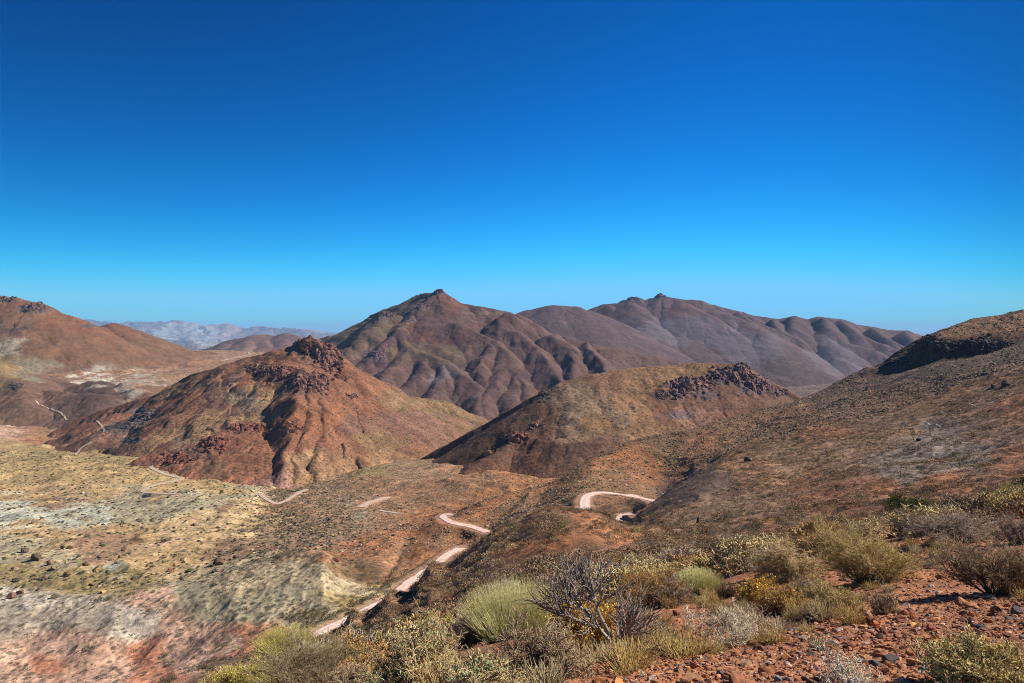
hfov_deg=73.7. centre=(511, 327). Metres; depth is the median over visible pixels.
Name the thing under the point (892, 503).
desert shrub
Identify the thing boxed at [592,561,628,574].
scrub
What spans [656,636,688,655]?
straw tuft
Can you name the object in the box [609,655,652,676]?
straw tuft
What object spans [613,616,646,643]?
straw tuft
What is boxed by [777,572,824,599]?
desert shrub
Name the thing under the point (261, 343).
hill
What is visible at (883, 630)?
loose stone
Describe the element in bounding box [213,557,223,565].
boulder
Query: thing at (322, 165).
sky
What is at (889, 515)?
scrub
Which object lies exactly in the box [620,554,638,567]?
scrub
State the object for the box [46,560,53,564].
boulder
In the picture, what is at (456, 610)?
scrub
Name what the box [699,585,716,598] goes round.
straw tuft
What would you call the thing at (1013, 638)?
loose stone
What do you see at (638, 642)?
straw tuft
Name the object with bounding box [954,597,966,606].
stone
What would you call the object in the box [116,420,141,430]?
rock outcrop
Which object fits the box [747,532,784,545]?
scrub
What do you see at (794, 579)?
straw tuft
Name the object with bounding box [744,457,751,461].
boulder
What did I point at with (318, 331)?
distant mountains
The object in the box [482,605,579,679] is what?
desert shrub
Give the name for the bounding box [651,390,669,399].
rock outcrop
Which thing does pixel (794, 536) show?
scrub
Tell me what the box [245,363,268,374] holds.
rock outcrop
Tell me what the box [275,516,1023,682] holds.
ground
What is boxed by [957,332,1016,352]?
rock outcrop
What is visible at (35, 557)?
boulder
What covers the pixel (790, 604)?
straw tuft
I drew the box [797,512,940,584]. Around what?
desert shrub
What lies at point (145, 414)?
rock outcrop
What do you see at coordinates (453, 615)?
scrub
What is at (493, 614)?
broom shrub
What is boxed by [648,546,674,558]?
scrub
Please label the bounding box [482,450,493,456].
rock outcrop
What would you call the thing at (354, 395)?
rock outcrop
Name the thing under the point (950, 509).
scrub
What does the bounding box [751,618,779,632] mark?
straw tuft
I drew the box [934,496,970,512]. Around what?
scrub
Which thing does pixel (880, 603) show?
desert shrub
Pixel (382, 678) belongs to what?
desert shrub
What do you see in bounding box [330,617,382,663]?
scrub
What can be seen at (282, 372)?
rock outcrop
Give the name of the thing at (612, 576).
scrub
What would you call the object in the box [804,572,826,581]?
straw tuft
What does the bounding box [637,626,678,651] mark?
straw tuft
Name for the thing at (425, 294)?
rock outcrop
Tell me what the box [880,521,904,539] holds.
scrub
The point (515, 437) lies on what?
rock outcrop
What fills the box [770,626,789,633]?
straw tuft
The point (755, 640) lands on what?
straw tuft
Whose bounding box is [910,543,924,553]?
straw tuft
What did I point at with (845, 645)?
loose stone
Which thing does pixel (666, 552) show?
scrub
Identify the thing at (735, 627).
desert shrub
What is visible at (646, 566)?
scrub
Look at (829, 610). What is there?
straw tuft
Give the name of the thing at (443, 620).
scrub
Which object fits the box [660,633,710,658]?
straw tuft
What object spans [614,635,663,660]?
straw tuft
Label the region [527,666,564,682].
straw tuft
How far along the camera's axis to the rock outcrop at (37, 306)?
1683.92 m
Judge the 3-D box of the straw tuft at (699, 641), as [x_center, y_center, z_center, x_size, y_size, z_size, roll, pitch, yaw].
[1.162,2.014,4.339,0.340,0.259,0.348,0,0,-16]
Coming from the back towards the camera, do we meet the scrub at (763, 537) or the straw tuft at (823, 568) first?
the scrub at (763, 537)
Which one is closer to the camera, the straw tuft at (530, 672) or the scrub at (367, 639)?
the straw tuft at (530, 672)
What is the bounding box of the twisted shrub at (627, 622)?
[511,547,668,649]
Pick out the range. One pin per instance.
(191, 335)
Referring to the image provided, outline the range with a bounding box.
[85,319,336,349]
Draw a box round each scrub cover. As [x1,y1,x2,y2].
[0,309,1023,595]
[0,364,1023,682]
[151,469,1023,682]
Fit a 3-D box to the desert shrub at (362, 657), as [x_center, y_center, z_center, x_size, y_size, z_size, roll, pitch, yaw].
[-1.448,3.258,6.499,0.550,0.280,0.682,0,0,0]
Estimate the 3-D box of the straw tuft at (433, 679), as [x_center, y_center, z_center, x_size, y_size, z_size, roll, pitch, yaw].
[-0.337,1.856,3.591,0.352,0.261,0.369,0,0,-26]
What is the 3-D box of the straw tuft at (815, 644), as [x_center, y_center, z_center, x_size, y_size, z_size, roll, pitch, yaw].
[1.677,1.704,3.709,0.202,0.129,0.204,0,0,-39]
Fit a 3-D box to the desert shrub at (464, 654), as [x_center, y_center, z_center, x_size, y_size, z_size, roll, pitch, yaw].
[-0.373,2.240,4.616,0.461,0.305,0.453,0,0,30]
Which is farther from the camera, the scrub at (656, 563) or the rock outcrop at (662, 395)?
the rock outcrop at (662, 395)
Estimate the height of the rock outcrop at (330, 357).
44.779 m
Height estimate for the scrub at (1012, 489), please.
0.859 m
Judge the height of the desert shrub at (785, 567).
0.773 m
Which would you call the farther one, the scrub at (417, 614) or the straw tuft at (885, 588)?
the scrub at (417, 614)
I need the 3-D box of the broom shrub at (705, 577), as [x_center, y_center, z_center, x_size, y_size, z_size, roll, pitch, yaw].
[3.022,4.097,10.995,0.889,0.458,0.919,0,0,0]
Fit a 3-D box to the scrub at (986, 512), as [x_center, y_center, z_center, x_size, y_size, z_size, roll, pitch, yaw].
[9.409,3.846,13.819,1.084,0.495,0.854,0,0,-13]
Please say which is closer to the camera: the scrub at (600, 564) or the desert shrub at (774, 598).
the desert shrub at (774, 598)
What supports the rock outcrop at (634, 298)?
on the long mountain at (794, 351)
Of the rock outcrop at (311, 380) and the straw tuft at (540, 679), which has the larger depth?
the rock outcrop at (311, 380)
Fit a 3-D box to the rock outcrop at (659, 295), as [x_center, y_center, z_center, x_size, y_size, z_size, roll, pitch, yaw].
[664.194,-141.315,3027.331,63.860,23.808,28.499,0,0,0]
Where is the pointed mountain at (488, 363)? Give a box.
[320,292,680,419]
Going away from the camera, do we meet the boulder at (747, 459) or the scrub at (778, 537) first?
the scrub at (778, 537)
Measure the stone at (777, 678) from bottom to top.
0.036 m
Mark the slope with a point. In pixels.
(576, 538)
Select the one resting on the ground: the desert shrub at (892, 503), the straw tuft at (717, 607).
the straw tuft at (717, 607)
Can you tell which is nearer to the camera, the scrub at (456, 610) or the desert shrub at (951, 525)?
the desert shrub at (951, 525)
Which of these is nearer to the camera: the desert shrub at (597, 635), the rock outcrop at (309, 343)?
the desert shrub at (597, 635)
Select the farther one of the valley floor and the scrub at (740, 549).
the valley floor
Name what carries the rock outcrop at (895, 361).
on the hillside
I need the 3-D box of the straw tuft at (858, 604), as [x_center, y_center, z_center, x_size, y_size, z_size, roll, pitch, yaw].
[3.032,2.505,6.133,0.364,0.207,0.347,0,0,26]
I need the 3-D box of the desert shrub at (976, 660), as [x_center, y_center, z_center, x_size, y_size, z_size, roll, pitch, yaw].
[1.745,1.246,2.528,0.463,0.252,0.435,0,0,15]
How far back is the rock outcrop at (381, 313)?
1827.17 m
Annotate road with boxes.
[35,352,653,636]
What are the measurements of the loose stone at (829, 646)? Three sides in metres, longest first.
0.086 x 0.079 x 0.040 m
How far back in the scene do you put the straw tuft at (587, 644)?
4.64 m
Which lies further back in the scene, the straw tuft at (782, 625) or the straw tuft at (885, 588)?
the straw tuft at (885, 588)
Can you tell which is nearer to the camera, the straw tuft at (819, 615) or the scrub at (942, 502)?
the straw tuft at (819, 615)
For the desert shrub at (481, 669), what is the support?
on the ground
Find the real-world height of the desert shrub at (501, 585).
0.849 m
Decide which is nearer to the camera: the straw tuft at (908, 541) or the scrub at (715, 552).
the straw tuft at (908, 541)
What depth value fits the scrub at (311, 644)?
14.30 m
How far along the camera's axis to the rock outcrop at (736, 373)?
686.00 m
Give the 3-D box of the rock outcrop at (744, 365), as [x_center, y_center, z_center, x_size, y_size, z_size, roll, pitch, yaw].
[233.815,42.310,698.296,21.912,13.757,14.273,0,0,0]
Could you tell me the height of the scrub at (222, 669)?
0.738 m
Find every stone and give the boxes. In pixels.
[672,610,678,615]
[673,668,683,673]
[716,669,725,674]
[773,675,781,681]
[781,654,791,659]
[821,643,836,650]
[842,642,854,648]
[865,617,872,623]
[868,660,882,666]
[871,620,879,627]
[875,633,885,638]
[880,627,888,634]
[882,654,897,662]
[892,614,905,619]
[926,624,935,630]
[935,573,946,578]
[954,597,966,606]
[959,610,968,614]
[972,592,996,599]
[973,623,983,627]
[1005,636,1022,646]
[1010,606,1023,614]
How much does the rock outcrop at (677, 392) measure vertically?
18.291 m
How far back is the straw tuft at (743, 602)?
7.60 m
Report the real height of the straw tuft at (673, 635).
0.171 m
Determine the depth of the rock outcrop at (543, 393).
660.12 m
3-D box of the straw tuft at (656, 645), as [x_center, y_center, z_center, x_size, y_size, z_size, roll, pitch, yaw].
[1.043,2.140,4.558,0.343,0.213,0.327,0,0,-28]
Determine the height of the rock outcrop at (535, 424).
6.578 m
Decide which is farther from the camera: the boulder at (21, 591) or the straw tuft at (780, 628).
the boulder at (21, 591)
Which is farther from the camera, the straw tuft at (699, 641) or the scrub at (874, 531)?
the scrub at (874, 531)
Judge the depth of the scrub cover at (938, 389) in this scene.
319.47 m
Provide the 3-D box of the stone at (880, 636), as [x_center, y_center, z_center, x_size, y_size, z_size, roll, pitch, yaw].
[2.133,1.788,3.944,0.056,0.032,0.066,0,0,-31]
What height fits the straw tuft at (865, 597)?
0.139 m
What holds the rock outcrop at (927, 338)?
on the hillside
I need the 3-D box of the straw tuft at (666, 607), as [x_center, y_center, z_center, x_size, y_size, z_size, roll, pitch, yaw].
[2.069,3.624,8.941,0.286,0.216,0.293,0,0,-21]
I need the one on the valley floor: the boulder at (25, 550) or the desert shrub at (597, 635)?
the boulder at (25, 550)
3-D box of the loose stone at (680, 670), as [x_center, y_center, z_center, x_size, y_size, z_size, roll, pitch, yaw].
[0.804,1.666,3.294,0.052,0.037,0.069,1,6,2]
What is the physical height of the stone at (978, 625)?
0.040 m
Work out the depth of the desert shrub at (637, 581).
9.69 m
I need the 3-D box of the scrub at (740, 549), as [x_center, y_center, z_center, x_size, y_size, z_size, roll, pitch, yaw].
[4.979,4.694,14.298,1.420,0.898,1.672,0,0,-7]
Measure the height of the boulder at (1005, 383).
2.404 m
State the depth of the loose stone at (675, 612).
8.30 m
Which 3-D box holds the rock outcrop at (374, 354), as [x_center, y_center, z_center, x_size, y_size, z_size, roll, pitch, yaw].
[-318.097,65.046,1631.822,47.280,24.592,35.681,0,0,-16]
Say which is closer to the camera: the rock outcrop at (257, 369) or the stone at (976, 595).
the stone at (976, 595)
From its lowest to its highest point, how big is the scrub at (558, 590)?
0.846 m
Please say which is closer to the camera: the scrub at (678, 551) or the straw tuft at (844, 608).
the straw tuft at (844, 608)
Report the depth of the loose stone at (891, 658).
3.04 m
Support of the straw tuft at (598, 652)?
on the ground
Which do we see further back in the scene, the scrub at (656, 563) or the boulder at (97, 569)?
the boulder at (97, 569)
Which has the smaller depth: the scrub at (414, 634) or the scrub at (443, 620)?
the scrub at (414, 634)
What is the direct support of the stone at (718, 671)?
on the ground
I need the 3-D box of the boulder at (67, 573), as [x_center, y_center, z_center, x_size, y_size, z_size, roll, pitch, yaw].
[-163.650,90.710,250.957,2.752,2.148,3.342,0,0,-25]
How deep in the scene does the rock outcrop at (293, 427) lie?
655.28 m
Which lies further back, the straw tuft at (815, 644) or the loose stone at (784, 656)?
the straw tuft at (815, 644)
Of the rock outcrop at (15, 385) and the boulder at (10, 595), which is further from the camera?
the rock outcrop at (15, 385)
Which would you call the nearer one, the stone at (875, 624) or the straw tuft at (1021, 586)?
the stone at (875, 624)
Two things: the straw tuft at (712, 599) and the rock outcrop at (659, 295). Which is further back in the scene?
the rock outcrop at (659, 295)
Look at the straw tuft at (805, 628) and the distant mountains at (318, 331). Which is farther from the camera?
the distant mountains at (318, 331)
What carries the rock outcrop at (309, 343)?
on the red hill at (376, 422)
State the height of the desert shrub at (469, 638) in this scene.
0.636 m
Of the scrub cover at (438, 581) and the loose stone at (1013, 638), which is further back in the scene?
the scrub cover at (438, 581)
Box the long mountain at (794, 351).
[517,296,921,386]
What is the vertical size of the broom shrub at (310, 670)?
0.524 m
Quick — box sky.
[0,0,1023,333]
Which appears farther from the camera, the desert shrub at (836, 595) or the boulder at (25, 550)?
the boulder at (25, 550)
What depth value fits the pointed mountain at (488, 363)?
1655.45 m
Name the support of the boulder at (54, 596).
on the valley floor
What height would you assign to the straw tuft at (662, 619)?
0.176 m
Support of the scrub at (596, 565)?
on the ground
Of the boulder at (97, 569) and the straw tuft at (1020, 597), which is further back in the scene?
the boulder at (97, 569)
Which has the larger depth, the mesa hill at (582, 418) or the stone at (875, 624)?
the mesa hill at (582, 418)
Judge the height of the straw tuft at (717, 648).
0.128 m
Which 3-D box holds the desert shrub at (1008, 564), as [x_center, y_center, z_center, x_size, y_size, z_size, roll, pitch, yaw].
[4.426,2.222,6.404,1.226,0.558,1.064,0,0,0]
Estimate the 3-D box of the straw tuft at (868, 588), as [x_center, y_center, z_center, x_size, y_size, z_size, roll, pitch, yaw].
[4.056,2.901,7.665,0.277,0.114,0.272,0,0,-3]
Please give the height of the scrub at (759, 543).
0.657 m
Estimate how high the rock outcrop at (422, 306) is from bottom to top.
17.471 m
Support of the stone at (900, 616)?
on the ground
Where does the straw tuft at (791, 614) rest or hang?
on the ground
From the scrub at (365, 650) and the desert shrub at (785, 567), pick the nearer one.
the desert shrub at (785, 567)
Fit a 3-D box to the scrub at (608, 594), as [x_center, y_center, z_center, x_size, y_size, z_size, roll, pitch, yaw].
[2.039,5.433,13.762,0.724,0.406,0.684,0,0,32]
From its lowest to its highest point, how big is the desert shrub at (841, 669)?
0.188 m
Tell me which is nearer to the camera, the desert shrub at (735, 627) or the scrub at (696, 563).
the desert shrub at (735, 627)
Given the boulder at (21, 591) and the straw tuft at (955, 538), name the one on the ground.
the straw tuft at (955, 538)
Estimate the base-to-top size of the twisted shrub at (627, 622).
0.866 m
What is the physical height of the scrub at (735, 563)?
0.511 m
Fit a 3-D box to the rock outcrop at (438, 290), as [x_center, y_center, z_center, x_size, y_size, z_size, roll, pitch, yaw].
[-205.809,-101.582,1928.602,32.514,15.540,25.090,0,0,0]
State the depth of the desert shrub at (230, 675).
8.42 m
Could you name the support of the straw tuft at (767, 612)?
on the ground
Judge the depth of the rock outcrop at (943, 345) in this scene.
396.73 m
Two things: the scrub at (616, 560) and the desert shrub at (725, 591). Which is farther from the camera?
the scrub at (616, 560)
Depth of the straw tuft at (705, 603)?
8.73 m
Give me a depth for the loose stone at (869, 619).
5.14 m
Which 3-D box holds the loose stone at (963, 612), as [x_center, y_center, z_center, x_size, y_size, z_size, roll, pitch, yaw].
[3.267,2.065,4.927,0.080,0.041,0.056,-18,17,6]
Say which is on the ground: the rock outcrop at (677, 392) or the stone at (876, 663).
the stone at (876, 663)
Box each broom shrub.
[237,625,379,682]
[247,622,321,658]
[450,574,562,644]
[672,565,727,596]
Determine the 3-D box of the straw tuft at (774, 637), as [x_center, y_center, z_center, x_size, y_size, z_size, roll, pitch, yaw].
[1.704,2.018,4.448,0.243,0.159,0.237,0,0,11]
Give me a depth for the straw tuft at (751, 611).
6.32 m
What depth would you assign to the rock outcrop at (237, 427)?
686.35 m
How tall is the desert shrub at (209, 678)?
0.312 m
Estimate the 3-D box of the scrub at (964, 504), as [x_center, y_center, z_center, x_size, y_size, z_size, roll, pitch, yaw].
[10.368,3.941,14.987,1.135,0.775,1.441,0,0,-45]
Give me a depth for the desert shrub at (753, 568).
11.46 m
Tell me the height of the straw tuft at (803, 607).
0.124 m
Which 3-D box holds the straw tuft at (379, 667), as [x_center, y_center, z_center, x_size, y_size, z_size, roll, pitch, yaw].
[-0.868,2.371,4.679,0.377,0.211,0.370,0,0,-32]
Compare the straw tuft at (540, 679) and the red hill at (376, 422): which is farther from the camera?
the red hill at (376, 422)
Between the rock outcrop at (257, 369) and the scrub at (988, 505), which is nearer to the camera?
the scrub at (988, 505)
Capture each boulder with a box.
[6,592,15,598]
[16,589,23,594]
[20,547,28,552]
[30,553,41,560]
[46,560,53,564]
[50,593,58,598]
[62,570,70,577]
[92,564,103,572]
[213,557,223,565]
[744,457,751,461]
[1001,379,1010,386]
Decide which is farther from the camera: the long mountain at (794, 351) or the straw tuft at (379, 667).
the long mountain at (794, 351)
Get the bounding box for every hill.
[0,296,217,428]
[43,344,490,488]
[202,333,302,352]
[419,363,802,478]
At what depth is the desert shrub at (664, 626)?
5.44 m
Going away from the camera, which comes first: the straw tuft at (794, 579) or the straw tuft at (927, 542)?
the straw tuft at (794, 579)
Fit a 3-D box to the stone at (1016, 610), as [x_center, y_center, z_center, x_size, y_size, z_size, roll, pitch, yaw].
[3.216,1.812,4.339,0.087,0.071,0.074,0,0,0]
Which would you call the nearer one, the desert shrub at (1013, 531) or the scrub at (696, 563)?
the desert shrub at (1013, 531)
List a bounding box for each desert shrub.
[197,662,244,682]
[213,654,275,682]
[317,658,373,682]
[333,651,383,676]
[355,650,412,682]
[365,596,467,682]
[433,604,486,651]
[434,647,532,682]
[439,632,491,672]
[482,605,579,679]
[488,577,520,592]
[538,635,601,682]
[539,589,629,652]
[609,563,701,609]
[617,568,662,602]
[635,605,676,640]
[641,573,696,606]
[682,596,781,647]
[710,579,737,598]
[732,572,780,603]
[743,535,831,583]
[744,545,788,577]
[750,583,811,616]
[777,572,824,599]
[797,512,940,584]
[797,575,870,613]
[809,639,889,682]
[869,590,898,615]
[877,489,939,516]
[888,504,1009,545]
[905,619,1023,682]
[908,531,1023,594]
[989,508,1023,545]
[991,482,1023,497]
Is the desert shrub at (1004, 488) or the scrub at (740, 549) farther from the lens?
the desert shrub at (1004, 488)
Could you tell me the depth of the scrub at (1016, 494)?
15.07 m
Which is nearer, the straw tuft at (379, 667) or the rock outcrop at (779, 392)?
the straw tuft at (379, 667)
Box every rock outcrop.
[0,295,16,301]
[9,381,23,388]
[18,301,49,312]
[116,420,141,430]
[134,409,154,421]
[157,451,196,464]
[197,435,230,449]
[227,422,264,432]
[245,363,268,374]
[263,365,299,380]
[279,421,303,435]
[289,370,338,395]
[290,335,328,353]
[311,343,347,375]
[346,393,357,399]
[369,349,387,359]
[374,311,394,316]
[416,303,429,308]
[419,293,430,297]
[434,289,443,292]
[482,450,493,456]
[501,431,528,443]
[529,422,543,428]
[538,390,550,396]
[627,297,640,299]
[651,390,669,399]
[654,293,667,296]
[666,375,713,391]
[667,384,688,400]
[707,365,754,381]
[730,362,750,370]
[741,374,772,394]
[771,386,787,395]
[881,358,905,367]
[919,334,940,344]
[921,338,963,356]
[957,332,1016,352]
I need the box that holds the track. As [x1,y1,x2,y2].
[357,497,398,513]
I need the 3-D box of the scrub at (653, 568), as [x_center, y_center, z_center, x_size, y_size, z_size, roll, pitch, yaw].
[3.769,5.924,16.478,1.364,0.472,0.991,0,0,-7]
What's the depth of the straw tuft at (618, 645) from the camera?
4.74 m
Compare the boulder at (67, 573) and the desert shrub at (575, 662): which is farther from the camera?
the boulder at (67, 573)
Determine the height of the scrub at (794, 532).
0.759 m
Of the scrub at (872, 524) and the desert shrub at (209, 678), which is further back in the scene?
the scrub at (872, 524)
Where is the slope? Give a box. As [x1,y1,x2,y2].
[161,457,1023,682]
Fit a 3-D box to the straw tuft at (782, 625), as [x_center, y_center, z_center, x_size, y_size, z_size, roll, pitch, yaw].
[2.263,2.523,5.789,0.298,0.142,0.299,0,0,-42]
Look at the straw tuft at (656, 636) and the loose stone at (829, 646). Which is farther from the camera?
the straw tuft at (656, 636)
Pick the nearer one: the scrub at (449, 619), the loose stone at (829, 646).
the loose stone at (829, 646)
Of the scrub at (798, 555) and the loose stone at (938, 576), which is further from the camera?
the scrub at (798, 555)
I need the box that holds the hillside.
[409,309,1023,587]
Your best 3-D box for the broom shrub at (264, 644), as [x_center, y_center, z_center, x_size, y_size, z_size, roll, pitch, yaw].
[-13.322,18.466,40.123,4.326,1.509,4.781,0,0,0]
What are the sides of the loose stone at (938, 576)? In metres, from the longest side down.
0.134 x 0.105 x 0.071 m
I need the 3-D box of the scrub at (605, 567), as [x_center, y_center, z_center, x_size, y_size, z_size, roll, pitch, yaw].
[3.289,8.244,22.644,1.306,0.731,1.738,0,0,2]
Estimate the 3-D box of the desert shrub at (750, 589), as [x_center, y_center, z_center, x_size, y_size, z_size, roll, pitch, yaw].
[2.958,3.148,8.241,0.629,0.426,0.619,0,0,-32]
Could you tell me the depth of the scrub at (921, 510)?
14.06 m
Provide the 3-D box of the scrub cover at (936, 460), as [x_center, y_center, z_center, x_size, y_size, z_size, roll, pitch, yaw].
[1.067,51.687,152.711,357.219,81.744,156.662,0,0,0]
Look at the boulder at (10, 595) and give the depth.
204.80 m
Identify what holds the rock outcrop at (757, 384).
on the mesa hill at (582, 418)
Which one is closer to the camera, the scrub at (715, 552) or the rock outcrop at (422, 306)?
the scrub at (715, 552)
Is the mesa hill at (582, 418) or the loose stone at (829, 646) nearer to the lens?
the loose stone at (829, 646)
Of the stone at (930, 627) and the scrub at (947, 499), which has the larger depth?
the scrub at (947, 499)
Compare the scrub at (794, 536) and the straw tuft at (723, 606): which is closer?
the straw tuft at (723, 606)
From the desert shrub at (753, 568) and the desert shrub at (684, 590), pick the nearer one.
the desert shrub at (684, 590)
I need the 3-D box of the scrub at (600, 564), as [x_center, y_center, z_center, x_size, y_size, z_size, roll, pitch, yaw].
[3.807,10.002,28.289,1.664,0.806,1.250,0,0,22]
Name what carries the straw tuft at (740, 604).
on the ground
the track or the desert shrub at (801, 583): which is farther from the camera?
the track
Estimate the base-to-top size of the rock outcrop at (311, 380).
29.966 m
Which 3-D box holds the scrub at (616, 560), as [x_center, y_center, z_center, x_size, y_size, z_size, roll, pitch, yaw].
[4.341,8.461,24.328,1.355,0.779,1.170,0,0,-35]
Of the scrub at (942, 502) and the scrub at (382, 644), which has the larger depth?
the scrub at (942, 502)
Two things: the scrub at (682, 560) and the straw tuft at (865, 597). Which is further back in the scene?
the scrub at (682, 560)
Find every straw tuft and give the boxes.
[366,654,397,678]
[415,654,467,682]
[516,655,574,682]
[521,660,546,681]
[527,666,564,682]
[571,637,595,654]
[583,651,600,662]
[584,641,615,661]
[595,636,660,671]
[596,637,626,654]
[599,637,665,668]
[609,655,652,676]
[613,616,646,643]
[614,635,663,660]
[634,626,664,644]
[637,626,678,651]
[643,625,685,655]
[652,611,675,625]
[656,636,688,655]
[658,627,691,640]
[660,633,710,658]
[661,597,680,609]
[670,622,719,654]
[693,594,717,608]
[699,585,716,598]
[705,595,731,614]
[705,637,733,653]
[706,591,723,603]
[712,602,742,612]
[729,599,749,610]
[731,597,756,609]
[738,603,769,624]
[743,601,779,617]
[749,626,779,643]
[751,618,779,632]
[757,625,789,644]
[767,613,793,630]
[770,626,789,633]
[779,594,809,613]
[781,605,802,618]
[786,573,805,584]
[789,618,818,631]
[798,603,812,617]
[802,595,841,623]
[802,629,838,650]
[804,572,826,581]
[812,561,829,572]
[813,600,840,619]
[826,600,858,617]
[831,602,879,625]
[844,593,871,611]
[849,588,872,602]
[863,579,880,590]
[879,583,896,592]
[903,537,920,544]
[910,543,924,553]
[921,536,944,546]
[921,546,945,558]
[928,555,942,564]
[944,534,964,542]
[1002,576,1023,595]
[1009,586,1023,600]
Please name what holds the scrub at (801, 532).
on the ground
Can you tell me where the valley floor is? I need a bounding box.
[0,350,833,682]
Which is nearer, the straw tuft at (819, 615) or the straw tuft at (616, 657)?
the straw tuft at (616, 657)
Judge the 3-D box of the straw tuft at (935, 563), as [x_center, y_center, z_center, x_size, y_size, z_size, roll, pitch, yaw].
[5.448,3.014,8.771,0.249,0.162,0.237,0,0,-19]
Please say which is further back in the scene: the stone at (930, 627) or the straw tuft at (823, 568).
the straw tuft at (823, 568)
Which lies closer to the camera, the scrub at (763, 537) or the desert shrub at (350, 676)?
the desert shrub at (350, 676)
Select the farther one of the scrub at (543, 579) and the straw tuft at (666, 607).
the scrub at (543, 579)
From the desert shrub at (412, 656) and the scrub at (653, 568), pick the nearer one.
the desert shrub at (412, 656)
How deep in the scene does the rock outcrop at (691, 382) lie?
665.80 m
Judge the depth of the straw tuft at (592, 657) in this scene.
4.42 m
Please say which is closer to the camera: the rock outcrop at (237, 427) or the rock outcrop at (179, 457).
the rock outcrop at (179, 457)
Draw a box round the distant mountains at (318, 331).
[296,328,925,335]
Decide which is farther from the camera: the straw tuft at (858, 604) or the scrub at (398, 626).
the scrub at (398, 626)
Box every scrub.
[207,664,245,675]
[286,636,332,673]
[329,626,393,663]
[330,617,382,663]
[342,644,386,661]
[370,612,425,657]
[383,625,430,646]
[404,604,449,635]
[428,612,453,625]
[438,610,458,621]
[444,596,478,626]
[453,603,470,616]
[531,572,560,590]
[548,573,583,593]
[550,575,600,607]
[583,560,611,573]
[589,563,630,602]
[590,559,613,567]
[591,583,624,603]
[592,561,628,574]
[592,563,619,580]
[604,564,647,586]
[606,561,653,595]
[612,553,645,565]
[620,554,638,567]
[621,553,667,567]
[633,557,683,573]
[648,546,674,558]
[648,561,695,580]
[649,543,706,570]
[656,548,684,570]
[667,551,713,569]
[681,549,725,574]
[704,537,743,568]
[709,532,781,570]
[717,552,756,576]
[733,536,796,554]
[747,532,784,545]
[761,532,795,548]
[783,546,809,559]
[786,516,847,557]
[786,526,845,540]
[787,526,809,550]
[840,521,891,542]
[845,517,897,541]
[877,501,945,539]
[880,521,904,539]
[881,510,902,518]
[929,501,975,520]
[932,492,961,512]
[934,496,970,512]
[949,490,1022,520]
[949,505,1001,525]
[961,501,1009,520]
[980,487,1023,516]
[1001,485,1022,497]
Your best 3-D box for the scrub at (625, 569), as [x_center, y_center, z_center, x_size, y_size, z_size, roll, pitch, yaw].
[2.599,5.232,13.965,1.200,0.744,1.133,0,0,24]
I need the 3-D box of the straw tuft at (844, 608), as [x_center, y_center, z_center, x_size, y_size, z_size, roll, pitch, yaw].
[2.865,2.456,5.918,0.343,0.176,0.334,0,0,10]
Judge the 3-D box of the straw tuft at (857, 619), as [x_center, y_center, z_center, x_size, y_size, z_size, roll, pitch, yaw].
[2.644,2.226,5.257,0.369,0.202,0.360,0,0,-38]
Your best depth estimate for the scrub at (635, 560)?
20.16 m
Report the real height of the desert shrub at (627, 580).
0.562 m
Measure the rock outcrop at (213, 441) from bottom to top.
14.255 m

